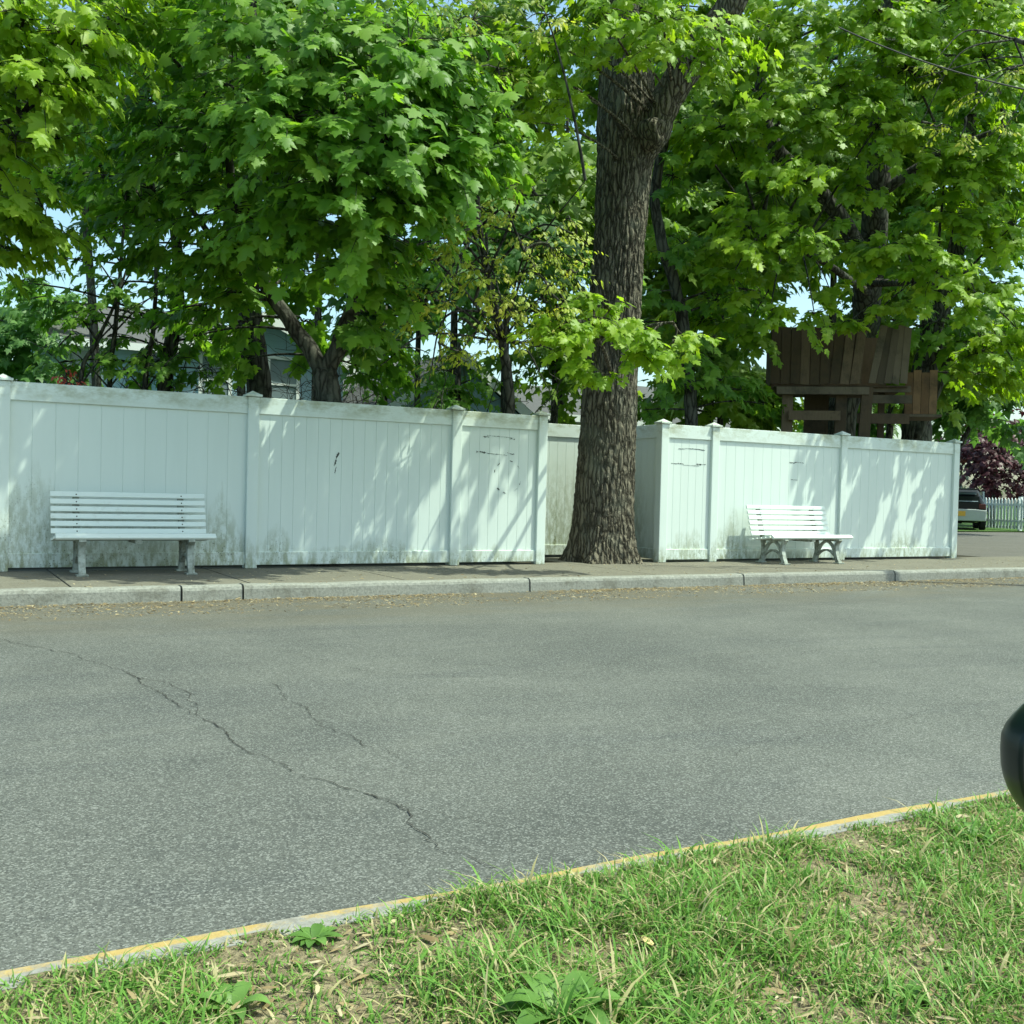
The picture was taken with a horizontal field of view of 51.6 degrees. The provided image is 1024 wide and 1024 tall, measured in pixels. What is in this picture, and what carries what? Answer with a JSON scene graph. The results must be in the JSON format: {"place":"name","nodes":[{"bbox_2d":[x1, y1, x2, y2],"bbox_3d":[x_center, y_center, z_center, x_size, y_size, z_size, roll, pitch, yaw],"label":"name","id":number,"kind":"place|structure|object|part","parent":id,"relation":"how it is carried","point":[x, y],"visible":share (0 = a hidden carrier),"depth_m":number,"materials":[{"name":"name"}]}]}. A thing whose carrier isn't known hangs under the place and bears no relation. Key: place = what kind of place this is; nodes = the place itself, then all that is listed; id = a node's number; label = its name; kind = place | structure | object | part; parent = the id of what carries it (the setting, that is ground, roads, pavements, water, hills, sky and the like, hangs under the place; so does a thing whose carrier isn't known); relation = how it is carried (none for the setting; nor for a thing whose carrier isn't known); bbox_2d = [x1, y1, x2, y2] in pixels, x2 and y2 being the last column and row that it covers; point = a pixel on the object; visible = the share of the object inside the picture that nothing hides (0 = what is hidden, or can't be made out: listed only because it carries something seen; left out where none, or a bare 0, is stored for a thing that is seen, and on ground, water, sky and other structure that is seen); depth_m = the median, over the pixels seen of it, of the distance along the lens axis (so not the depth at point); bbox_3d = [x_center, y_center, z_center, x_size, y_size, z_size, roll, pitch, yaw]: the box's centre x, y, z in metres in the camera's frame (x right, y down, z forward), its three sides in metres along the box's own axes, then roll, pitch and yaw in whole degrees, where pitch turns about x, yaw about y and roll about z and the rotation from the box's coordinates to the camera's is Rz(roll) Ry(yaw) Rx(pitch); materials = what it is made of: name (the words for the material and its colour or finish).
{"place":"outdoors","nodes":[
{"label":"outdoors","id":0,"kind":"place"},
{"bbox_2d":[343,355,414,391],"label":"house","id":1,"kind":"structure","parent":0,"point":[348,356],"depth_m":34.62,"materials":[{"name":"grey"}]},
{"bbox_2d":[0,578,1023,970],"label":"road","id":2,"kind":"structure","parent":0,"point":[136,812],"depth_m":4.45,"materials":[{"name":"grey asphalt"}]},
{"bbox_2d":[4,639,960,866],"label":"road cracks","id":3,"kind":"object","parent":2,"relation":"on","point":[139,679],"visible":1,"depth_m":4.40,"materials":[{"name":"black asphalt"}]},
{"bbox_2d":[0,790,1009,991],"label":"kerb","id":4,"kind":"structure","parent":2,"relation":"on","point":[219,937],"depth_m":2.28,"materials":[{"name":"yellow concrete"}]},
{"bbox_2d":[0,577,1023,620],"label":"kerb litter","id":5,"kind":"object","parent":2,"relation":"on","point":[577,590],"visible":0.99,"depth_m":10.21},
{"bbox_2d":[0,783,1023,1023],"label":"verge ground","id":6,"kind":"structure","parent":0,"point":[238,956],"depth_m":2.14,"materials":[{"name":"green plant"}]},
{"bbox_2d":[93,977,141,995],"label":"weed","id":7,"kind":"object","parent":6,"relation":"on","point":[124,989],"visible":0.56,"depth_m":1.95,"materials":[{"name":"green plant"}]},
{"bbox_2d":[195,981,270,1019],"bbox_3d":[-0.503,0.878,1.891,0.122,0.036,0.129,1,1,-29],"label":"weed","id":8,"kind":"object","parent":6,"relation":"on","point":[240,990],"visible":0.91,"depth_m":1.90,"materials":[{"name":"green plant"}]},
{"bbox_2d":[287,923,342,947],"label":"weed","id":9,"kind":"object","parent":6,"relation":"on","point":[321,930],"visible":1,"depth_m":2.18,"materials":[{"name":"green plant"}]},
{"bbox_2d":[408,971,448,988],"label":"weed","id":10,"kind":"object","parent":6,"relation":"on","point":[416,983],"visible":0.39,"depth_m":2.02,"materials":[{"name":"green plant"}]},
{"bbox_2d":[496,946,528,959],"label":"weed","id":11,"kind":"object","parent":6,"relation":"on","point":[516,954],"visible":0.13,"depth_m":2.16,"materials":[{"name":"green plant"}]},
{"bbox_2d":[16,804,1023,1023],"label":"dry thatch","id":12,"kind":"object","parent":6,"relation":"on","point":[431,939],"visible":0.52,"depth_m":2.12,"materials":[{"name":"beige plant"}]},
{"bbox_2d":[493,970,625,1023],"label":"weed","id":13,"kind":"object","parent":6,"relation":"on","point":[524,1017],"visible":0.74,"depth_m":1.91,"materials":[{"name":"green plant"}]},
{"bbox_2d":[641,936,653,945],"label":"fallen leaf","id":14,"kind":"object","parent":6,"relation":"on","point":[646,938],"visible":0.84,"depth_m":2.18,"materials":[{"name":"yellow plant"}]},
{"bbox_2d":[654,886,695,904],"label":"weed","id":15,"kind":"object","parent":6,"relation":"on","point":[672,888],"visible":0.25,"depth_m":2.43,"materials":[{"name":"green plant"}]},
{"bbox_2d":[646,982,724,1018],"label":"weed","id":16,"kind":"object","parent":6,"relation":"on","point":[718,1002],"visible":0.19,"depth_m":1.97,"materials":[{"name":"green plant"}]},
{"bbox_2d":[798,938,825,952],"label":"weed","id":17,"kind":"object","parent":6,"relation":"on","point":[813,945],"visible":0.18,"depth_m":2.25,"materials":[{"name":"green plant"}]},
{"bbox_2d":[873,979,937,1006],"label":"weed","id":18,"kind":"object","parent":6,"relation":"on","point":[916,991],"visible":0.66,"depth_m":2.04,"materials":[{"name":"green plant"}]},
{"bbox_2d":[950,822,1005,841],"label":"weed","id":19,"kind":"object","parent":6,"relation":"on","point":[976,827],"visible":0.61,"depth_m":2.95,"materials":[{"name":"green plant"}]},
{"bbox_2d":[0,555,1023,588],"bbox_3d":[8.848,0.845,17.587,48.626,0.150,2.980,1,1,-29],"label":"pavement","id":20,"kind":"structure","parent":0,"point":[219,575],"depth_m":11.62,"materials":[{"name":"concrete"}]},
{"bbox_2d":[51,370,88,385],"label":"azalea","id":21,"kind":"object","parent":20,"relation":"on","point":[65,379],"visible":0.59,"depth_m":11.16,"materials":[{"name":"plant"}]},
{"bbox_2d":[50,491,216,576],"bbox_3d":[-3.711,0.212,10.385,1.470,0.795,0.640,1,1,-29],"label":"park bench","id":22,"kind":"object","parent":20,"relation":"on","point":[77,535],"visible":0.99,"depth_m":10.44,"materials":[{"name":"paint"}]},
{"bbox_2d":[0,374,550,571],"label":"vinyl fence","id":23,"kind":"object","parent":20,"relation":"on","point":[275,481],"visible":1,"depth_m":11.48,"materials":[{"name":"white plastic"}]},
{"bbox_2d":[63,0,537,565],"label":"maple tree","id":24,"kind":"object","parent":20,"relation":"on","point":[277,120],"visible":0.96,"depth_m":10.28,"materials":[{"name":"green plant"}]},
{"bbox_2d":[357,0,609,413],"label":"budding tree","id":25,"kind":"object","parent":20,"relation":"on","point":[496,312],"visible":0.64,"depth_m":11.53,"materials":[{"name":"green plant"}]},
{"bbox_2d":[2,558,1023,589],"bbox_3d":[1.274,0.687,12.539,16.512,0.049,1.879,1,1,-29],"label":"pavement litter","id":26,"kind":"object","parent":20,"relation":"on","point":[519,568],"visible":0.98,"depth_m":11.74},
{"bbox_2d":[415,0,783,563],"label":"oak tree","id":27,"kind":"object","parent":20,"relation":"on","point":[637,112],"visible":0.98,"depth_m":13.28,"materials":[{"name":"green plant"}]},
{"bbox_2d":[545,423,656,558],"bbox_3d":[0.861,-0.313,14.146,2.190,1.904,1.178,1,1,-29],"label":"vinyl fence","id":28,"kind":"object","parent":20,"relation":"on","point":[562,447],"visible":0.16,"depth_m":14.53,"materials":[{"name":"white plastic"}]},
{"bbox_2d":[746,505,852,564],"bbox_3d":[3.984,0.318,14.686,1.470,0.795,0.640,1,1,-29],"label":"park bench","id":29,"kind":"object","parent":20,"relation":"on","point":[814,535],"visible":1,"depth_m":14.72,"materials":[{"name":"paint"}]},
{"bbox_2d":[653,419,962,562],"bbox_3d":[4.499,-0.248,15.452,5.940,1.904,0.170,1,1,-29],"label":"vinyl fence","id":30,"kind":"object","parent":20,"relation":"on","point":[880,497],"visible":0.97,"depth_m":15.24,"materials":[{"name":"white plastic"}]},
{"bbox_2d":[0,0,1023,505],"label":"sky","id":31,"kind":"structure","parent":0,"point":[802,301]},
{"bbox_2d":[515,385,644,425],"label":"house","id":32,"kind":"structure","parent":0,"point":[534,405],"depth_m":33.38,"materials":[{"name":"beige"}]},
{"bbox_2d":[637,386,730,427],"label":"house","id":33,"kind":"structure","parent":0,"point":[644,390],"depth_m":38.02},
{"bbox_2d":[904,29,1023,156],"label":"budding tree","id":34,"kind":"object","parent":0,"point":[1016,40],"visible":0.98,"depth_m":12.81,"materials":[{"name":"green plant"}]},
{"bbox_2d":[838,27,1023,89],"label":"overhead wire","id":35,"kind":"object","parent":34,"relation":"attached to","point":[930,63],"visible":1,"depth_m":12.60,"materials":[{"name":"rubber"}]},
{"bbox_2d":[957,506,1021,531],"bbox_3d":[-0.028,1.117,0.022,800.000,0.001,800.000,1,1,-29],"label":"ground","id":36,"kind":"structure","parent":0,"point":[994,531],"depth_m":41.80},
{"bbox_2d":[0,567,1023,606],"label":"kerb","id":37,"kind":"structure","parent":36,"relation":"on","point":[35,596],"depth_m":10.39,"materials":[{"name":"concrete"}]},
{"bbox_2d":[957,532,1023,556],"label":"driveway","id":38,"kind":"structure","parent":0,"point":[993,544],"depth_m":23.40,"materials":[{"name":"grey concrete"}]},
{"bbox_2d":[573,57,908,423],"bbox_3d":[4.562,-4.965,23.701,8.198,11.109,8.108,1,1,-7],"label":"background tree","id":39,"kind":"object","parent":38,"relation":"on","point":[807,216],"visible":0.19,"depth_m":21.66,"materials":[{"name":"green plant"}]},
{"bbox_2d":[670,0,989,326],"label":"background tree","id":40,"kind":"object","parent":38,"relation":"on","point":[896,216],"visible":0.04,"depth_m":24.23,"materials":[{"name":"green plant"}]},
{"bbox_2d":[790,229,1023,432],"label":"background tree","id":41,"kind":"object","parent":38,"relation":"on","point":[945,403],"visible":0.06,"depth_m":25.13,"materials":[{"name":"green plant"}]},
{"bbox_2d":[812,0,1023,319],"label":"background tree","id":42,"kind":"object","parent":38,"relation":"on","point":[998,192],"visible":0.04,"depth_m":24.89,"materials":[{"name":"green plant"}]},
{"bbox_2d":[957,510,1023,531],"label":"lawn","id":43,"kind":"structure","parent":0,"point":[965,527],"depth_m":37.83,"materials":[{"name":"green plant"}]},
{"bbox_2d":[590,219,803,420],"bbox_3d":[3.762,-3.570,27.386,5.819,8.135,5.768,1,1,-29],"label":"background tree","id":44,"kind":"object","parent":43,"relation":"on","point":[655,312],"visible":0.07,"depth_m":26.17,"materials":[{"name":"green plant"}]},
{"bbox_2d":[796,403,900,438],"bbox_3d":[10.118,-1.969,32.033,4.297,5.066,4.845,1,1,-29],"label":"leafy shrub","id":45,"kind":"object","parent":43,"relation":"on","point":[873,431],"visible":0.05,"depth_m":31.01,"materials":[{"name":"green plant"}]},
{"bbox_2d":[897,367,1023,469],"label":"background tree","id":46,"kind":"object","parent":43,"relation":"on","point":[981,418],"visible":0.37,"depth_m":29.81,"materials":[{"name":"green plant"}]},
{"bbox_2d":[958,488,986,529],"bbox_3d":[15.003,-0.116,35.737,1.643,1.333,3.811,2,1,19],"label":"parked car","id":47,"kind":"object","parent":43,"relation":"on","point":[972,506],"visible":0.55,"depth_m":33.94,"materials":[{"name":"black paint"}]},
{"bbox_3d":[14.462,-0.498,34.125,1.032,0.310,0.254,2,1,19],"label":"rear window","id":48,"kind":"part","parent":47,"relation":"part of","materials":[{"name":"glass"}]},
{"bbox_3d":[15.539,-0.485,35.063,0.052,0.370,1.892,2,1,19],"label":"side window","id":49,"kind":"part","parent":47,"relation":"part of","materials":[{"name":"glass"}]},
{"bbox_2d":[936,409,1023,525],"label":"plum tree","id":50,"kind":"object","parent":43,"relation":"on","point":[985,457],"visible":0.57,"depth_m":38.51,"materials":[{"name":"purple plant"}]},
{"bbox_2d":[959,461,1013,523],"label":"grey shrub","id":51,"kind":"object","parent":43,"relation":"on","point":[967,479],"visible":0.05,"depth_m":43.82,"materials":[{"name":"green plant"}]},
{"bbox_2d":[985,497,1023,530],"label":"picket fence","id":52,"kind":"object","parent":43,"relation":"on","point":[1019,504],"visible":0.78,"depth_m":35.17,"materials":[{"name":"white wood"}]},
{"bbox_2d":[1000,703,1023,811],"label":"car mirror","id":53,"kind":"object","parent":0,"point":[1012,750],"visible":1,"depth_m":0.81,"materials":[{"name":"paint"}]},
{"label":"yard","id":54,"kind":"structure","parent":0,"visible":0},
{"bbox_2d":[0,273,103,386],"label":"background tree","id":55,"kind":"object","parent":54,"relation":"on","point":[16,330],"visible":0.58,"depth_m":29.06,"materials":[{"name":"green plant"}]},
{"bbox_2d":[0,0,171,386],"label":"background tree","id":56,"kind":"object","parent":54,"relation":"on","point":[70,120],"visible":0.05,"depth_m":19.93,"materials":[{"name":"green plant"}]},
{"bbox_2d":[0,0,178,302],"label":"maple tree","id":57,"kind":"object","parent":54,"relation":"on","point":[65,79],"visible":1,"depth_m":9.76,"materials":[{"name":"green plant"}]},
{"bbox_2d":[25,252,155,385],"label":"sapling","id":58,"kind":"object","parent":54,"relation":"on","point":[113,296],"visible":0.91,"depth_m":12.92,"materials":[{"name":"green plant"}]},
{"bbox_2d":[56,191,162,387],"bbox_3d":[-4.940,-1.814,13.047,1.436,4.762,0.664,1,1,-13],"label":"sapling","id":59,"kind":"object","parent":54,"relation":"on","point":[109,362],"visible":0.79,"depth_m":13.12,"materials":[{"name":"brown wood"}]},
{"bbox_2d":[0,90,233,391],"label":"maple tree","id":60,"kind":"object","parent":54,"relation":"on","point":[164,350],"visible":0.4,"depth_m":13.20,"materials":[{"name":"green plant"}]},
{"bbox_2d":[33,305,220,388],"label":"house","id":61,"kind":"structure","parent":54,"relation":"on","point":[123,353],"depth_m":30.60,"materials":[{"name":"grey"}]},
{"bbox_2d":[66,346,102,385],"bbox_3d":[-12.165,-3.952,30.135,1.040,1.500,0.068,1,1,-29],"label":"window","id":62,"kind":"structure","parent":61,"relation":"in","point":[85,350],"depth_m":30.08,"materials":[{"name":"clear glass"}]},
{"bbox_2d":[90,183,190,389],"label":"sapling","id":63,"kind":"object","parent":54,"relation":"on","point":[161,368],"visible":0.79,"depth_m":13.11,"materials":[{"name":"green plant"}]},
{"bbox_2d":[82,339,219,393],"bbox_3d":[-4.786,-0.626,13.841,4.571,3.097,3.546,1,1,-29],"label":"bare bush","id":64,"kind":"object","parent":54,"relation":"on","point":[184,383],"visible":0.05,"depth_m":13.19,"materials":[{"name":"plant"}]},
{"bbox_2d":[61,323,242,395],"bbox_3d":[-5.480,-0.716,14.674,4.754,3.990,4.536,1,1,-29],"label":"bare bush","id":65,"kind":"object","parent":54,"relation":"on","point":[173,377],"depth_m":14.20,"materials":[{"name":"plant"}]},
{"bbox_2d":[73,0,349,395],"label":"background tree","id":66,"kind":"object","parent":54,"relation":"on","point":[289,4],"visible":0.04,"depth_m":21.66,"materials":[{"name":"green plant"}]},
{"bbox_2d":[136,312,358,400],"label":"house","id":67,"kind":"structure","parent":54,"relation":"on","point":[273,342],"depth_m":29.12,"materials":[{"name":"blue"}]},
{"bbox_2d":[198,351,231,394],"bbox_3d":[-7.926,-3.510,28.289,0.940,1.500,0.068,1,1,-29],"label":"window","id":68,"kind":"structure","parent":67,"relation":"in","point":[202,360],"depth_m":28.20,"materials":[{"name":"clear glass"}]},
{"bbox_2d":[268,356,299,399],"bbox_3d":[-6.311,-3.513,29.191,0.990,1.550,0.068,1,1,-29],"label":"window","id":69,"kind":"structure","parent":67,"relation":"in","point":[281,363],"depth_m":29.18,"materials":[{"name":"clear glass"}]},
{"bbox_2d":[20,0,482,397],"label":"maple tree","id":70,"kind":"object","parent":54,"relation":"on","point":[261,379],"visible":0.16,"depth_m":13.54,"materials":[{"name":"green plant"}]},
{"bbox_2d":[179,347,403,404],"bbox_3d":[-3.265,-0.311,14.718,6.070,4.238,3.589,1,1,-4],"label":"bare bush","id":71,"kind":"object","parent":54,"relation":"on","point":[313,389],"visible":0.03,"depth_m":14.69,"materials":[{"name":"green plant"}]},
{"bbox_2d":[181,0,538,400],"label":"background tree","id":72,"kind":"object","parent":54,"relation":"on","point":[385,5],"visible":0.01,"depth_m":20.78,"materials":[{"name":"green plant"}]},
{"bbox_2d":[146,332,577,424],"bbox_3d":[-2.233,-0.548,15.197,6.903,4.345,3.476,1,1,-29],"label":"leafy shrub","id":73,"kind":"object","parent":54,"relation":"on","point":[434,407],"visible":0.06,"depth_m":14.56,"materials":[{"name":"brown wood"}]},
{"bbox_2d":[307,306,455,406],"bbox_3d":[-2.387,-1.591,18.907,2.737,4.210,1.935,2,1,5],"label":"leafy shrub","id":74,"kind":"object","parent":54,"relation":"on","point":[416,356],"visible":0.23,"depth_m":19.11,"materials":[{"name":"green plant"}]},
{"bbox_2d":[322,225,513,406],"bbox_3d":[-2.487,-3.187,25.152,4.675,7.148,5.105,2,1,32],"label":"background tree","id":75,"kind":"object","parent":54,"relation":"on","point":[334,302],"visible":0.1,"depth_m":24.85,"materials":[{"name":"green plant"}]},
{"bbox_2d":[342,350,531,414],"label":"house","id":76,"kind":"structure","parent":54,"relation":"on","point":[521,409],"depth_m":27.18,"materials":[{"name":"grey"}]},
{"bbox_2d":[397,342,502,412],"bbox_3d":[-1.119,-1.162,17.982,1.952,3.453,2.053,1,1,-29],"label":"leafy shrub","id":77,"kind":"object","parent":54,"relation":"on","point":[458,394],"visible":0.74,"depth_m":17.85,"materials":[{"name":"green plant"}]},
{"bbox_2d":[325,0,596,386],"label":"background tree","id":78,"kind":"object","parent":54,"relation":"on","point":[494,11],"visible":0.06,"depth_m":21.05,"materials":[{"name":"green plant"}]},
{"bbox_2d":[390,192,650,412],"bbox_3d":[0.129,-2.378,18.100,4.478,5.941,3.286,1,1,-11],"label":"background tree","id":79,"kind":"object","parent":54,"relation":"on","point":[511,263],"visible":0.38,"depth_m":17.79,"materials":[{"name":"green plant"}]},
{"bbox_2d":[472,298,642,424],"bbox_3d":[0.869,-1.618,18.796,2.781,4.429,3.407,2,1,24],"label":"background tree","id":80,"kind":"object","parent":54,"relation":"on","point":[563,415],"visible":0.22,"depth_m":18.85,"materials":[{"name":"green plant"}]},
{"bbox_2d":[444,118,725,409],"bbox_3d":[1.152,-3.667,20.547,5.867,8.470,6.422,1,1,3],"label":"background tree","id":81,"kind":"object","parent":54,"relation":"on","point":[561,175],"visible":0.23,"depth_m":19.24,"materials":[{"name":"green plant"}]},
{"bbox_2d":[523,0,773,130],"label":"background tree","id":82,"kind":"object","parent":54,"relation":"on","point":[589,112],"visible":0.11,"depth_m":23.71,"materials":[{"name":"green plant"}]},
{"bbox_2d":[637,3,793,427],"bbox_3d":[3.281,-3.710,16.526,3.881,8.822,2.087,1,1,-29],"label":"maple tree","id":83,"kind":"object","parent":54,"relation":"on","point":[672,262],"visible":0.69,"depth_m":16.11,"materials":[{"name":"green plant"}]},
{"bbox_2d":[637,315,803,432],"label":"background tree","id":84,"kind":"object","parent":54,"relation":"on","point":[723,413],"visible":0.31,"depth_m":22.50,"materials":[{"name":"green plant"}]},
{"bbox_2d":[647,0,1023,435],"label":"maple tree","id":85,"kind":"object","parent":54,"relation":"on","point":[870,252],"visible":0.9,"depth_m":15.65,"materials":[{"name":"green plant"}]},
{"bbox_2d":[766,325,941,437],"bbox_3d":[5.643,-1.153,17.683,2.720,3.780,1.965,2,1,11],"label":"treehouse","id":86,"kind":"object","parent":54,"relation":"on","point":[862,367],"visible":0.61,"depth_m":16.87,"materials":[{"name":"brown wood"}]},
{"bbox_2d":[811,0,1023,440],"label":"maple tree","id":87,"kind":"object","parent":54,"relation":"on","point":[932,335],"visible":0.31,"depth_m":19.16,"materials":[{"name":"green plant"}]},
{"bbox_2d":[815,0,1023,438],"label":"background tree","id":88,"kind":"object","parent":54,"relation":"on","point":[889,430],"visible":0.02,"depth_m":27.98,"materials":[{"name":"green plant"}]}
]}

